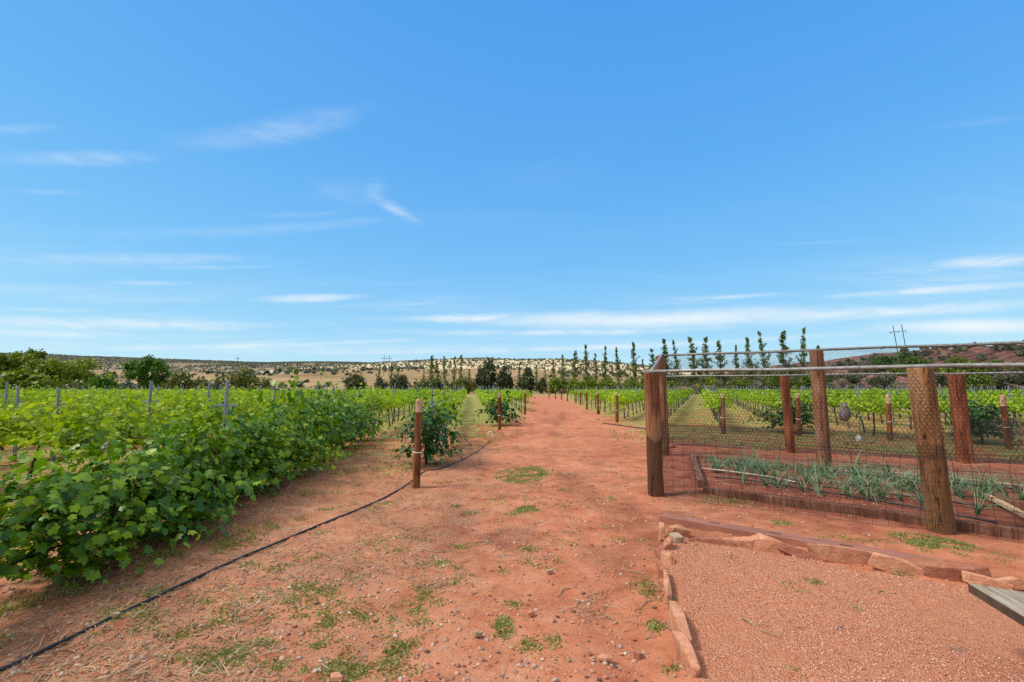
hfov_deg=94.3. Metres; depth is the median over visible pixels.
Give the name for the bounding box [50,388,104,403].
grape vine
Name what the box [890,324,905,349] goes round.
utility pole
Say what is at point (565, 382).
shrub
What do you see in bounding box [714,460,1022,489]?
drip tape
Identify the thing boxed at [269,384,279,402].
trellis post
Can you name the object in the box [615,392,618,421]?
end post
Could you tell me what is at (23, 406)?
grape vine
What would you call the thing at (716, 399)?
grape vine
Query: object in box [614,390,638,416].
grape vine
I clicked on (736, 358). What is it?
poplar tree
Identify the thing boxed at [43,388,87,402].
grape vine
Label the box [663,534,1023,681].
gravel
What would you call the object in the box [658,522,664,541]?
border stone
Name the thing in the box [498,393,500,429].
end post
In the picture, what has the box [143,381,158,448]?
trellis post
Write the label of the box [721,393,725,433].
end post
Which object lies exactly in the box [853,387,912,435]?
grape vine
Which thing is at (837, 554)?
border stone
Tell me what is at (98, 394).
grape vine
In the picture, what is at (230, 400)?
grape vine
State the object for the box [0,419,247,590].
grape vine
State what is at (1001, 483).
onion plant
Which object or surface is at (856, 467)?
onion plant
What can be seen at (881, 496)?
onion plant
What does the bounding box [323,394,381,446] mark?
grape vine
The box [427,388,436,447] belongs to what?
trellis post
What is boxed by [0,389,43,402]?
grape vine
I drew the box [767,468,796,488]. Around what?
onion plant
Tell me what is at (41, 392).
grape vine
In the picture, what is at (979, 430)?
grape vine
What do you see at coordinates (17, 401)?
trellis post
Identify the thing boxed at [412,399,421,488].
end post
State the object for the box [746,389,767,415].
grape vine
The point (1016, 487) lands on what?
onion plant
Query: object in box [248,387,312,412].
grape vine
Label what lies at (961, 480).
onion plant
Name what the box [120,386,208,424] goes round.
grape vine
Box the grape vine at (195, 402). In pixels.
[155,386,230,435]
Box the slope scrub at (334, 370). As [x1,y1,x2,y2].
[75,365,700,378]
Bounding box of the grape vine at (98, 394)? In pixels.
[78,386,121,402]
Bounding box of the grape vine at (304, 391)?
[291,387,312,397]
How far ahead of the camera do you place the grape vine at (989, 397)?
17.87 m
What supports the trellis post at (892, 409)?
on the ground at (972, 623)
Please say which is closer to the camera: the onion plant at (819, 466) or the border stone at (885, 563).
the border stone at (885, 563)
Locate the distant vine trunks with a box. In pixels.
[398,394,906,410]
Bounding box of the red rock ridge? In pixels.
[620,344,1023,393]
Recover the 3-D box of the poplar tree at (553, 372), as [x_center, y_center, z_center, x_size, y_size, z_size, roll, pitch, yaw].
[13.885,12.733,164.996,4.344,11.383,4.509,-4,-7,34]
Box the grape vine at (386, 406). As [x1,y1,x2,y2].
[360,389,400,424]
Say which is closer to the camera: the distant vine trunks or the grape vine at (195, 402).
the grape vine at (195, 402)
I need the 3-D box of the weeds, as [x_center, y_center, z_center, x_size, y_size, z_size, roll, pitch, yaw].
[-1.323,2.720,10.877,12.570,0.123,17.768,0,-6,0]
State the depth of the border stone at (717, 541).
4.94 m
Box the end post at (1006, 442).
[999,395,1012,449]
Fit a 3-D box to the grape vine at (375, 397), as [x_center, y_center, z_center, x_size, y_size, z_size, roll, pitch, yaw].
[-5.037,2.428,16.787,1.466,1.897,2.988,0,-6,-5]
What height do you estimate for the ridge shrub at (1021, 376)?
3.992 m
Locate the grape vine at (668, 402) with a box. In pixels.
[642,395,677,408]
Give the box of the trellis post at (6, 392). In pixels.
[2,382,10,409]
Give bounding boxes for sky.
[0,0,1023,368]
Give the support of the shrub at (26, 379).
on the ground at (972, 623)
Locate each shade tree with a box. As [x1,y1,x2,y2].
[0,351,38,381]
[14,347,47,369]
[18,356,101,387]
[119,354,172,389]
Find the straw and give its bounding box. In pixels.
[0,446,692,681]
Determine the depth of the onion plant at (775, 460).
9.50 m
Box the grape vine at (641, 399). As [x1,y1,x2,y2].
[637,391,644,411]
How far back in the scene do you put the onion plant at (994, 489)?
7.04 m
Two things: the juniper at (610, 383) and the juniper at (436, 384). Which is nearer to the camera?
the juniper at (610, 383)
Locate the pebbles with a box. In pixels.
[0,462,948,681]
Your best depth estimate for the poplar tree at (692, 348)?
133.47 m
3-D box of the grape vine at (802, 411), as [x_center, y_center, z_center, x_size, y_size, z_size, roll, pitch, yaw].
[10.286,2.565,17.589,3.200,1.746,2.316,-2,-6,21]
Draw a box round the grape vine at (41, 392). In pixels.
[23,387,68,396]
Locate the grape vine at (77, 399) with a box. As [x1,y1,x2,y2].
[12,388,97,411]
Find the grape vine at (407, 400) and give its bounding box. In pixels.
[400,393,416,415]
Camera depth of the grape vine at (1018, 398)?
19.68 m
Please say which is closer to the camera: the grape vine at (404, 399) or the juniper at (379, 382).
the grape vine at (404, 399)
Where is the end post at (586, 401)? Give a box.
[586,391,587,409]
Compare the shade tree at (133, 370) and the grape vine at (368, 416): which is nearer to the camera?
the grape vine at (368, 416)
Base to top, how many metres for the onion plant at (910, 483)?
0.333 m
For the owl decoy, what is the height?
0.676 m
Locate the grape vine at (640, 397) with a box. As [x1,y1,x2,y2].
[624,391,643,412]
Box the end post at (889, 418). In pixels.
[885,394,893,440]
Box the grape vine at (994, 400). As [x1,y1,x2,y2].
[975,390,1014,424]
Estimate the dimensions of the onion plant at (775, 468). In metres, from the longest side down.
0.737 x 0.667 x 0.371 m
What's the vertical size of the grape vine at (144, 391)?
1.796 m
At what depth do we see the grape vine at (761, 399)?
24.17 m
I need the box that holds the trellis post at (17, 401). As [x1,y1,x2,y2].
[13,386,23,460]
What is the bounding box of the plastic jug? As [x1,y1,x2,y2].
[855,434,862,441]
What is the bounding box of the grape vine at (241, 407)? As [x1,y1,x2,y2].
[172,388,265,431]
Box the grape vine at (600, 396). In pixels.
[589,389,610,413]
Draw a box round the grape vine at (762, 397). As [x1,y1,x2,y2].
[751,391,780,420]
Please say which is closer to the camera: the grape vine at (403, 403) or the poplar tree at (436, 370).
the grape vine at (403, 403)
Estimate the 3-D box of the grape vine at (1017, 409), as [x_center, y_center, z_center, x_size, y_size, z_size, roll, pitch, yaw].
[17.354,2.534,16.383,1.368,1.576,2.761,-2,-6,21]
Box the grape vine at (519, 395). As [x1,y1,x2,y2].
[513,389,530,410]
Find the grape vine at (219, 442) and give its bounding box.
[81,391,302,527]
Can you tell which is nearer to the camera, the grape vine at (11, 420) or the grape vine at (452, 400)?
the grape vine at (11, 420)
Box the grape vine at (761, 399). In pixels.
[746,392,775,410]
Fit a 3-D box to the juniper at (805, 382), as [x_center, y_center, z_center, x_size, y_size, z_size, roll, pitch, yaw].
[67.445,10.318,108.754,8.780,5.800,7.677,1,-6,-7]
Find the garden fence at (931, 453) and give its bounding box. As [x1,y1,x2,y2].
[642,341,1023,542]
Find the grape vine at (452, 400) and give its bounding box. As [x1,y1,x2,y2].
[436,391,461,426]
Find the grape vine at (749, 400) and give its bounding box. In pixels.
[743,390,754,411]
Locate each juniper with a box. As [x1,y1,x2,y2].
[296,381,305,386]
[344,372,369,389]
[374,377,388,389]
[389,372,412,389]
[422,379,450,389]
[472,356,497,389]
[475,365,485,387]
[494,359,515,389]
[514,366,535,391]
[534,377,548,393]
[546,376,566,393]
[566,377,581,391]
[578,375,604,390]
[602,376,620,389]
[622,378,643,389]
[694,377,721,391]
[726,377,752,389]
[761,372,791,389]
[791,373,828,388]
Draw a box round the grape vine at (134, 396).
[93,390,162,407]
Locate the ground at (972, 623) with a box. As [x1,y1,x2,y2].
[0,391,1023,681]
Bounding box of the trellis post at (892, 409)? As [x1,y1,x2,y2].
[887,385,894,424]
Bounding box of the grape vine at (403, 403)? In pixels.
[384,393,413,423]
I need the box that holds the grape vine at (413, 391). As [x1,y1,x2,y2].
[404,388,428,409]
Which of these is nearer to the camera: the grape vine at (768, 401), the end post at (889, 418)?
the end post at (889, 418)
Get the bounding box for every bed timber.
[689,451,703,487]
[697,455,867,473]
[703,486,1023,539]
[984,494,1023,517]
[991,497,1023,510]
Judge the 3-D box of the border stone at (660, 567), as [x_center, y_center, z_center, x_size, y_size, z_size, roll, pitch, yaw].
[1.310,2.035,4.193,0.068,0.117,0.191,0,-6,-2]
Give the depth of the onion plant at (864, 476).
7.80 m
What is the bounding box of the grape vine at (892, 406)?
[880,393,906,423]
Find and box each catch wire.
[7,399,307,422]
[9,391,382,409]
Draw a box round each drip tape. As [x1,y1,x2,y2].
[712,470,988,507]
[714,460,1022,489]
[715,476,995,523]
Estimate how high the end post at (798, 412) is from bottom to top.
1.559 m
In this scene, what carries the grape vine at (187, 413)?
on the ground at (972, 623)
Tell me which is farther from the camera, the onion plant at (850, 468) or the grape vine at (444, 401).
the grape vine at (444, 401)
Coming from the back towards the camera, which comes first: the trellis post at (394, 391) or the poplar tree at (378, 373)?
the poplar tree at (378, 373)
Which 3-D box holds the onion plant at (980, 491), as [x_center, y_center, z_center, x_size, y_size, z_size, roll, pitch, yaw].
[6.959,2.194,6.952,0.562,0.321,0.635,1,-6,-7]
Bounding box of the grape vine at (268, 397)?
[244,385,286,403]
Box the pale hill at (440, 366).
[234,359,696,374]
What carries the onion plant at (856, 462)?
on the ground at (972, 623)
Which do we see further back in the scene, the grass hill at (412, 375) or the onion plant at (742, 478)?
the grass hill at (412, 375)
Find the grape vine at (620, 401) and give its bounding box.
[601,391,632,410]
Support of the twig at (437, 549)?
on the ground at (972, 623)
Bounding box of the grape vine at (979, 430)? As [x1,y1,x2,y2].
[938,377,1023,447]
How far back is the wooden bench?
2.73 m
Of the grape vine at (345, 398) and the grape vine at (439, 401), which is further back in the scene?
the grape vine at (345, 398)
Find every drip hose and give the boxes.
[0,457,62,466]
[9,410,411,565]
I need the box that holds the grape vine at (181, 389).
[132,388,200,403]
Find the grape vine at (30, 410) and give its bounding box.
[0,389,108,479]
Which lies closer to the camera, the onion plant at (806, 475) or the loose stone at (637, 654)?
the loose stone at (637, 654)
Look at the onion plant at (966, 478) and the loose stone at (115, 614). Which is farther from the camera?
the onion plant at (966, 478)
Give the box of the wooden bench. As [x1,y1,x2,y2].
[968,583,1023,625]
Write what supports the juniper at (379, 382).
on the ground at (972, 623)
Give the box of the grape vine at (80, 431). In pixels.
[0,394,190,463]
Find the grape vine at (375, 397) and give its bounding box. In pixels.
[350,383,390,434]
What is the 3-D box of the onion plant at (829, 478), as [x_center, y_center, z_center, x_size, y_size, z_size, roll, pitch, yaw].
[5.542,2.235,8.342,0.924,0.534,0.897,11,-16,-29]
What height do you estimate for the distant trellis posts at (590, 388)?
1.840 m
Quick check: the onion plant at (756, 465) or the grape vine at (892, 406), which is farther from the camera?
the grape vine at (892, 406)
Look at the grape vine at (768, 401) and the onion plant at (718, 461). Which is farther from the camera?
the grape vine at (768, 401)
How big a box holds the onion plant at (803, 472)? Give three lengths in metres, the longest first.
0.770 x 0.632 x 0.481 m
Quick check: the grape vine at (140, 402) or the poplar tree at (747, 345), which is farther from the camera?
the poplar tree at (747, 345)
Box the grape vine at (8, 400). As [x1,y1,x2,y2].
[0,384,41,409]
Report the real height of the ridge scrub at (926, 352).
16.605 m
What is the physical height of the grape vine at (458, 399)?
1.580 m
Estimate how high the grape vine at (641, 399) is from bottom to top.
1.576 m
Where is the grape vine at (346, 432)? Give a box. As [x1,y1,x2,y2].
[274,374,369,453]
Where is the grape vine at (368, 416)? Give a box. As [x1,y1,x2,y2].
[348,389,395,442]
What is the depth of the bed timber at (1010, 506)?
6.25 m
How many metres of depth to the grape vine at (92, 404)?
12.53 m
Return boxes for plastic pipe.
[702,467,795,482]
[845,470,1020,485]
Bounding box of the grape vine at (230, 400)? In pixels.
[198,389,256,431]
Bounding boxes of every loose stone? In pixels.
[112,612,120,617]
[330,672,342,681]
[474,630,482,636]
[528,610,533,615]
[597,653,611,661]
[633,647,640,660]
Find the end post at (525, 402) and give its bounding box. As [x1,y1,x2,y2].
[524,391,525,414]
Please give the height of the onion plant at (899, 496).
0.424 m
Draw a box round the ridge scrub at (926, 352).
[617,340,1023,392]
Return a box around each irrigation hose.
[0,442,488,671]
[603,423,645,428]
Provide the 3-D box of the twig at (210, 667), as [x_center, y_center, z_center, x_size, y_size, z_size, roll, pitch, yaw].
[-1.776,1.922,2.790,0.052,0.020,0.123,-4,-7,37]
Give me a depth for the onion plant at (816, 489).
7.29 m
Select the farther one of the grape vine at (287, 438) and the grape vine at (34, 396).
the grape vine at (34, 396)
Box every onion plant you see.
[702,447,732,470]
[703,453,736,469]
[713,459,750,474]
[721,450,750,467]
[722,461,762,482]
[725,448,770,473]
[725,453,753,467]
[725,456,747,475]
[728,455,769,475]
[734,447,789,474]
[736,446,762,463]
[743,459,775,474]
[744,458,784,480]
[749,468,787,490]
[750,464,792,486]
[756,460,794,476]
[761,453,790,469]
[766,458,797,470]
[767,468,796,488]
[768,459,796,478]
[774,473,828,491]
[781,456,809,480]
[783,455,825,481]
[785,467,829,484]
[786,460,849,495]
[789,457,815,473]
[800,456,855,482]
[808,455,837,478]
[811,467,873,493]
[817,462,849,476]
[826,459,888,488]
[826,477,856,498]
[827,461,877,485]
[830,454,885,471]
[830,461,892,487]
[832,458,880,480]
[833,472,893,503]
[834,450,865,475]
[834,453,880,473]
[843,470,919,498]
[847,473,886,495]
[847,483,892,498]
[848,458,890,479]
[855,462,891,487]
[855,475,911,499]
[864,455,908,480]
[865,465,920,487]
[869,460,910,479]
[871,480,911,502]
[879,472,920,492]
[880,467,912,489]
[888,468,920,489]
[888,470,918,488]
[891,470,967,507]
[948,462,984,496]
[948,469,989,487]
[949,468,980,487]
[950,461,987,486]
[950,469,996,497]
[950,482,984,498]
[951,466,1017,488]
[952,482,1022,517]
[953,481,1009,501]
[957,459,1022,493]
[960,481,1013,500]
[970,473,1017,491]
[972,478,1021,498]
[972,480,1017,497]
[986,468,1023,483]
[994,472,1023,500]
[995,480,1023,493]
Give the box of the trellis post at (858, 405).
[857,383,860,431]
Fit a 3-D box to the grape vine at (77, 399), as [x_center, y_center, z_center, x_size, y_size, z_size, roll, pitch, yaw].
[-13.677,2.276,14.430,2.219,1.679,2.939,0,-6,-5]
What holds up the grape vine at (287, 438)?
on the ground at (972, 623)
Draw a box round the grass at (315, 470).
[0,401,1023,476]
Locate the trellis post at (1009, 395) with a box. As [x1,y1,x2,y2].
[1005,386,1017,435]
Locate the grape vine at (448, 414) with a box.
[394,397,465,454]
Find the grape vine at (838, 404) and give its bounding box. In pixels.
[827,390,857,424]
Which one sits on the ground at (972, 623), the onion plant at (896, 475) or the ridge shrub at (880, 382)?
the onion plant at (896, 475)
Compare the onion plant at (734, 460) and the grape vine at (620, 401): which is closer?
the onion plant at (734, 460)
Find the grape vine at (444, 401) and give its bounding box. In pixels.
[425,390,456,409]
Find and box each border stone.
[654,545,665,559]
[656,563,664,578]
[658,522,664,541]
[660,550,675,564]
[663,569,671,609]
[664,536,672,549]
[668,524,690,537]
[668,532,684,542]
[669,600,691,641]
[671,630,699,677]
[688,537,734,546]
[721,536,754,549]
[750,533,787,554]
[776,542,823,561]
[806,543,872,565]
[868,552,924,575]
[903,557,991,582]
[961,570,1013,589]
[995,576,1023,589]
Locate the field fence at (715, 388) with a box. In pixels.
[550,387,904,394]
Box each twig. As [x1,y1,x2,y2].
[122,649,179,670]
[198,661,221,671]
[223,623,239,644]
[230,595,240,617]
[260,538,318,547]
[420,547,458,552]
[641,594,662,607]
[740,617,780,635]
[948,642,965,650]
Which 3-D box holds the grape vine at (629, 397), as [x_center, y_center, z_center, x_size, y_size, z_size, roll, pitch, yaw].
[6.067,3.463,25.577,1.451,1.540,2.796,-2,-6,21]
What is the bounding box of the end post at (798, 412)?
[795,393,801,435]
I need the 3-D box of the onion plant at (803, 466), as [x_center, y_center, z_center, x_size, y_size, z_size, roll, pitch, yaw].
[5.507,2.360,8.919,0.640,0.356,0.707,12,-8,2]
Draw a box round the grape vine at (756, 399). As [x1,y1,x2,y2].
[747,392,768,417]
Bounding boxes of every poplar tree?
[373,363,382,388]
[388,362,392,388]
[420,355,441,381]
[430,362,441,379]
[440,356,448,385]
[443,356,456,387]
[457,355,467,377]
[514,364,520,387]
[533,364,539,391]
[547,362,556,381]
[559,354,566,391]
[562,350,580,379]
[576,344,590,380]
[588,353,599,384]
[598,346,615,383]
[614,347,627,385]
[624,342,641,380]
[638,359,646,378]
[649,348,654,369]
[661,338,685,381]
[668,340,686,384]
[680,336,710,383]
[685,336,712,382]
[706,340,735,385]
[725,345,744,384]
[738,337,759,384]
[750,331,774,386]
[760,330,803,387]
[790,327,809,384]
[816,345,838,388]
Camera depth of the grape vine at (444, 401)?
15.13 m
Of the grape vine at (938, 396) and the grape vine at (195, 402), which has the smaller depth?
the grape vine at (195, 402)
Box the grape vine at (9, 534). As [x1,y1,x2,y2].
[0,472,117,558]
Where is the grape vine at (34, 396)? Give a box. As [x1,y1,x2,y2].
[2,389,62,407]
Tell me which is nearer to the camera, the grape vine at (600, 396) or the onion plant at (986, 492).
the onion plant at (986, 492)
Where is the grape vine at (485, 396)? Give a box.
[480,390,502,404]
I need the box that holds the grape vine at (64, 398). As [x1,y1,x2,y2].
[62,388,139,409]
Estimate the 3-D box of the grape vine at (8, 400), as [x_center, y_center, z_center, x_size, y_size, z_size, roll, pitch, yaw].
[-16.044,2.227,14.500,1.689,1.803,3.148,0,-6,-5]
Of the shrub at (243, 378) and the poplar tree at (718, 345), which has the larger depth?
the poplar tree at (718, 345)
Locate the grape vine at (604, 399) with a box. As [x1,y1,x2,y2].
[599,391,610,411]
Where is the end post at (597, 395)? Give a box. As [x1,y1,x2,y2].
[596,391,598,413]
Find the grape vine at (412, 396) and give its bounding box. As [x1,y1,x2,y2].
[403,390,418,414]
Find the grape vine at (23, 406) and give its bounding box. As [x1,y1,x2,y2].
[0,389,77,460]
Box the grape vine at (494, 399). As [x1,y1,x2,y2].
[483,394,508,411]
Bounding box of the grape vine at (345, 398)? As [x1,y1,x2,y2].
[322,390,363,407]
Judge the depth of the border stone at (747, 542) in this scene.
4.89 m
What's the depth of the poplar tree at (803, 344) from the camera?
110.31 m
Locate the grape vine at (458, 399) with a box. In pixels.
[451,392,467,420]
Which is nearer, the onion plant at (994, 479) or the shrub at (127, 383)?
the onion plant at (994, 479)
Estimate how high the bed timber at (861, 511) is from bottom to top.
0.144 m
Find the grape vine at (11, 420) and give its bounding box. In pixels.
[0,401,46,447]
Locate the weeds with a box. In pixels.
[0,427,1022,681]
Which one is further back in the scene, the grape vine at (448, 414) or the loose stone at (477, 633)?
the grape vine at (448, 414)
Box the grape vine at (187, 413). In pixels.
[114,385,244,452]
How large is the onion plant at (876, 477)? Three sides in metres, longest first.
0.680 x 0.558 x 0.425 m
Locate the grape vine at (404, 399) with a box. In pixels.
[390,389,417,420]
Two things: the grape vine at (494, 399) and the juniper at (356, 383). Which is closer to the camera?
the grape vine at (494, 399)
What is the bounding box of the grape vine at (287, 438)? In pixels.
[194,388,346,496]
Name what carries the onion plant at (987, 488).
on the ground at (972, 623)
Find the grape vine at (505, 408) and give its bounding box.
[474,387,527,423]
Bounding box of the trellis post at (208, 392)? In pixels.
[205,381,212,432]
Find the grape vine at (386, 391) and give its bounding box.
[375,386,390,413]
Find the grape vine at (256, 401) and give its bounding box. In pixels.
[230,391,279,410]
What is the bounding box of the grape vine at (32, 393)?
[8,384,70,402]
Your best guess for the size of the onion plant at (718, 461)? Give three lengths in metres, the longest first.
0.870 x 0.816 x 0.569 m
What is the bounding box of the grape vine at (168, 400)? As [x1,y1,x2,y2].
[135,389,194,416]
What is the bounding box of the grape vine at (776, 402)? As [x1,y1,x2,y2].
[762,391,800,410]
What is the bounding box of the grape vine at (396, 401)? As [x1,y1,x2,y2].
[384,394,405,426]
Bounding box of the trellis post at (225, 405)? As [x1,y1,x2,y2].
[215,380,236,480]
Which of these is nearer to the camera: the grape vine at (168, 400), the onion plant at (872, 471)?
the onion plant at (872, 471)
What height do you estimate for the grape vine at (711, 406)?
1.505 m
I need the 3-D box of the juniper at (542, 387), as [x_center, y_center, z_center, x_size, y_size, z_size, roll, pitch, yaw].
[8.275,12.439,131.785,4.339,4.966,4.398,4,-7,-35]
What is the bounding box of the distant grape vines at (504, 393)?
[0,388,1020,401]
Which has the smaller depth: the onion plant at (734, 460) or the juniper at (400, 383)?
the onion plant at (734, 460)
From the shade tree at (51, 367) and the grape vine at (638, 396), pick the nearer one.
the grape vine at (638, 396)
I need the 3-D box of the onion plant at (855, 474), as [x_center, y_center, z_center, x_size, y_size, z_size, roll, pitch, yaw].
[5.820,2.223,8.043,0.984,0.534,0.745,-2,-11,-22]
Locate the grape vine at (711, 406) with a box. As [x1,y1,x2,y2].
[702,394,734,414]
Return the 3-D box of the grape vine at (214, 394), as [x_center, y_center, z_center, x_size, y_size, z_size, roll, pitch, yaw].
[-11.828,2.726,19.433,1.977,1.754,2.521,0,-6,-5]
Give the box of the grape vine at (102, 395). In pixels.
[95,387,147,401]
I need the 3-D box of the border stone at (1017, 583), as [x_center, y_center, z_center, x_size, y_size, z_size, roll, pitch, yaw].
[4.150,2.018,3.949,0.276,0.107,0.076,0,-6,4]
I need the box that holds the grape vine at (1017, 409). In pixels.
[983,391,1023,431]
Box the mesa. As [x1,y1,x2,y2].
[7,354,710,372]
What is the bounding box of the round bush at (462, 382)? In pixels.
[454,375,479,393]
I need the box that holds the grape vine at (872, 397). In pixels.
[862,391,883,422]
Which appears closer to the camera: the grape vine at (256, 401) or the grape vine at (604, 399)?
the grape vine at (256, 401)
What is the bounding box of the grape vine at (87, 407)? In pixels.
[36,389,170,449]
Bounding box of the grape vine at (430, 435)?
[383,379,471,468]
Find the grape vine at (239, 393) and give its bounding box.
[228,386,249,403]
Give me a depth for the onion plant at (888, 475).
8.56 m
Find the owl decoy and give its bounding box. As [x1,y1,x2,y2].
[838,402,850,420]
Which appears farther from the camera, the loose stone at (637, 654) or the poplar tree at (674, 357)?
the poplar tree at (674, 357)
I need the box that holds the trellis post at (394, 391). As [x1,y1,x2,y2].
[392,383,397,423]
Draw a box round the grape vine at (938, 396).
[905,391,949,416]
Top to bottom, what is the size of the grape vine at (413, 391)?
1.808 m
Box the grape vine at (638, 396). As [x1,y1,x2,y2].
[620,390,644,414]
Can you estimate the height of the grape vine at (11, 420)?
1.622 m
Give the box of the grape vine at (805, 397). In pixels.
[791,390,811,418]
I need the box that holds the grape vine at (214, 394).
[185,386,250,403]
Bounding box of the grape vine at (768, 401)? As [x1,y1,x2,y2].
[758,392,793,423]
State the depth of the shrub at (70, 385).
67.05 m
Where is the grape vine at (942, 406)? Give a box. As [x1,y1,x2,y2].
[909,393,984,423]
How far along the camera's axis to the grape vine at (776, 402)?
19.08 m
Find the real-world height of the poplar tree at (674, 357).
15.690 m
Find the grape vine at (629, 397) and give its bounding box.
[610,391,637,418]
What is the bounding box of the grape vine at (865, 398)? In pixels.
[852,391,881,420]
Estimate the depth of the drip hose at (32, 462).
8.50 m
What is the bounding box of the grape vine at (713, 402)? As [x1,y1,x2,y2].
[700,389,736,424]
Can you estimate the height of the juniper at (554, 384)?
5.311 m
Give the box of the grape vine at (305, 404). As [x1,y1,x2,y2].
[246,365,353,470]
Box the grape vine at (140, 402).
[81,390,173,435]
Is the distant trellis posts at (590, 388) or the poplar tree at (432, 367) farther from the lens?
the poplar tree at (432, 367)
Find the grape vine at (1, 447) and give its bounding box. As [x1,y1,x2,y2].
[0,391,60,449]
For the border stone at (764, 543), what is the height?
0.197 m
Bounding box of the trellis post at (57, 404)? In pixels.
[51,387,66,471]
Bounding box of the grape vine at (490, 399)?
[481,394,513,409]
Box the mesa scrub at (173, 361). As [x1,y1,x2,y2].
[0,352,370,372]
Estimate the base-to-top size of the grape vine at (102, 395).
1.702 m
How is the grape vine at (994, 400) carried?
on the ground at (972, 623)
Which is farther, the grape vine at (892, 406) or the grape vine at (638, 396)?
the grape vine at (638, 396)
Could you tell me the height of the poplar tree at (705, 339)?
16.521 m
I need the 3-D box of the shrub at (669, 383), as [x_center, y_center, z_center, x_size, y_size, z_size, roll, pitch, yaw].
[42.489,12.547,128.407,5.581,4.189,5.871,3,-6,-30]
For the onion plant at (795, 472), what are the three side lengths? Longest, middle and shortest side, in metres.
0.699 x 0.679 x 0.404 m
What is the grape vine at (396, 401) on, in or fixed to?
on the ground at (972, 623)
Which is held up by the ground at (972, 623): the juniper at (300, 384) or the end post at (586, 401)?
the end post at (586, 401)
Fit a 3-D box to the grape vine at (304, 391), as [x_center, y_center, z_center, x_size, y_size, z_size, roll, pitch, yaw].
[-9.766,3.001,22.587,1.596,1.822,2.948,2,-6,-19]
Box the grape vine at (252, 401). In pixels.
[220,390,286,428]
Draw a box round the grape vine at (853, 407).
[838,391,877,431]
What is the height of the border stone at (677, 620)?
0.149 m
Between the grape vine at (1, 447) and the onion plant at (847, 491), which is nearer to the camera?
the onion plant at (847, 491)
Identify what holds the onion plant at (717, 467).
on the ground at (972, 623)
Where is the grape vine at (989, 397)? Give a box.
[969,393,999,430]
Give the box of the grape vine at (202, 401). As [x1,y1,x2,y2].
[167,389,218,406]
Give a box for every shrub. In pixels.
[0,367,68,389]
[53,379,92,389]
[83,373,120,389]
[107,371,120,388]
[115,379,140,389]
[158,368,208,389]
[206,380,223,389]
[208,365,275,389]
[411,378,432,388]
[548,377,571,392]
[621,376,638,388]
[666,380,678,387]
[678,380,697,386]
[826,373,838,381]
[845,375,860,385]
[859,364,877,372]
[869,375,892,388]
[870,355,900,370]
[888,362,906,375]
[891,352,922,364]
[916,356,935,363]
[935,375,947,385]
[939,355,983,377]
[964,360,993,371]
[965,374,998,389]
[985,357,1005,368]
[985,374,1019,389]
[1003,361,1023,371]
[1005,345,1013,350]
[1005,374,1023,385]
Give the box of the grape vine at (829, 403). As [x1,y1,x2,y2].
[827,390,844,424]
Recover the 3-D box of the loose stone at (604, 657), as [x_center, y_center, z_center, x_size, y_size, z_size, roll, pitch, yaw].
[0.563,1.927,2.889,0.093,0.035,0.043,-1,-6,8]
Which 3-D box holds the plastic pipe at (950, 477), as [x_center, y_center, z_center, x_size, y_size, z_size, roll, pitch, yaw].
[7.408,2.417,8.451,2.447,0.039,0.298,-4,-7,35]
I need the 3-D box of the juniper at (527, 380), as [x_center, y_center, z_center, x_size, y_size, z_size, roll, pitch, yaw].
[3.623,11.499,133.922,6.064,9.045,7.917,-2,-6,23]
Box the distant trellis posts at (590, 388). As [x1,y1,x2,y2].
[9,386,1017,400]
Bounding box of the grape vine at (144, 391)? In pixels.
[126,388,156,400]
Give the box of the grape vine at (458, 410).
[427,389,465,418]
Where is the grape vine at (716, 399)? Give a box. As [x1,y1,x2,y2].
[703,391,740,425]
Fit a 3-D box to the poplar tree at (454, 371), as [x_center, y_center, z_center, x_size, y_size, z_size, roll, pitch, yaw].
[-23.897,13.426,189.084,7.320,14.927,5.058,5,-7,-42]
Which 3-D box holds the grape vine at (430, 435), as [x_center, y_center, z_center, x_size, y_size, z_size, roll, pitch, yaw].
[-1.852,1.785,10.359,1.960,1.892,2.451,0,-6,-5]
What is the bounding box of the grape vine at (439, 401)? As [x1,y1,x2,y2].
[417,386,459,422]
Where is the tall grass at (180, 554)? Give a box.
[0,428,782,611]
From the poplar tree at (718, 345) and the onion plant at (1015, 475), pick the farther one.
the poplar tree at (718, 345)
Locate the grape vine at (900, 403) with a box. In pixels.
[891,391,911,427]
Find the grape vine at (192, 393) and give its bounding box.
[170,386,207,400]
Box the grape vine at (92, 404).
[26,388,126,451]
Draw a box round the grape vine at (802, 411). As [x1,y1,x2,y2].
[742,387,837,431]
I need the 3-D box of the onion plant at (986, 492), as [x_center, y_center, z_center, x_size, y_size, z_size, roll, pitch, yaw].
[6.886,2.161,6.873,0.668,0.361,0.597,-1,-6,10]
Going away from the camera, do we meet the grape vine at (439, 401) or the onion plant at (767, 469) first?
the onion plant at (767, 469)
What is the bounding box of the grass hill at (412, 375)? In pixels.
[14,367,641,390]
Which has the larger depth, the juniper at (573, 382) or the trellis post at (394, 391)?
the juniper at (573, 382)
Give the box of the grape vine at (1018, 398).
[1002,392,1023,406]
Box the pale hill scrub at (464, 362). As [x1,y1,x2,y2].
[274,357,682,374]
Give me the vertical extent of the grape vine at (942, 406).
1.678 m

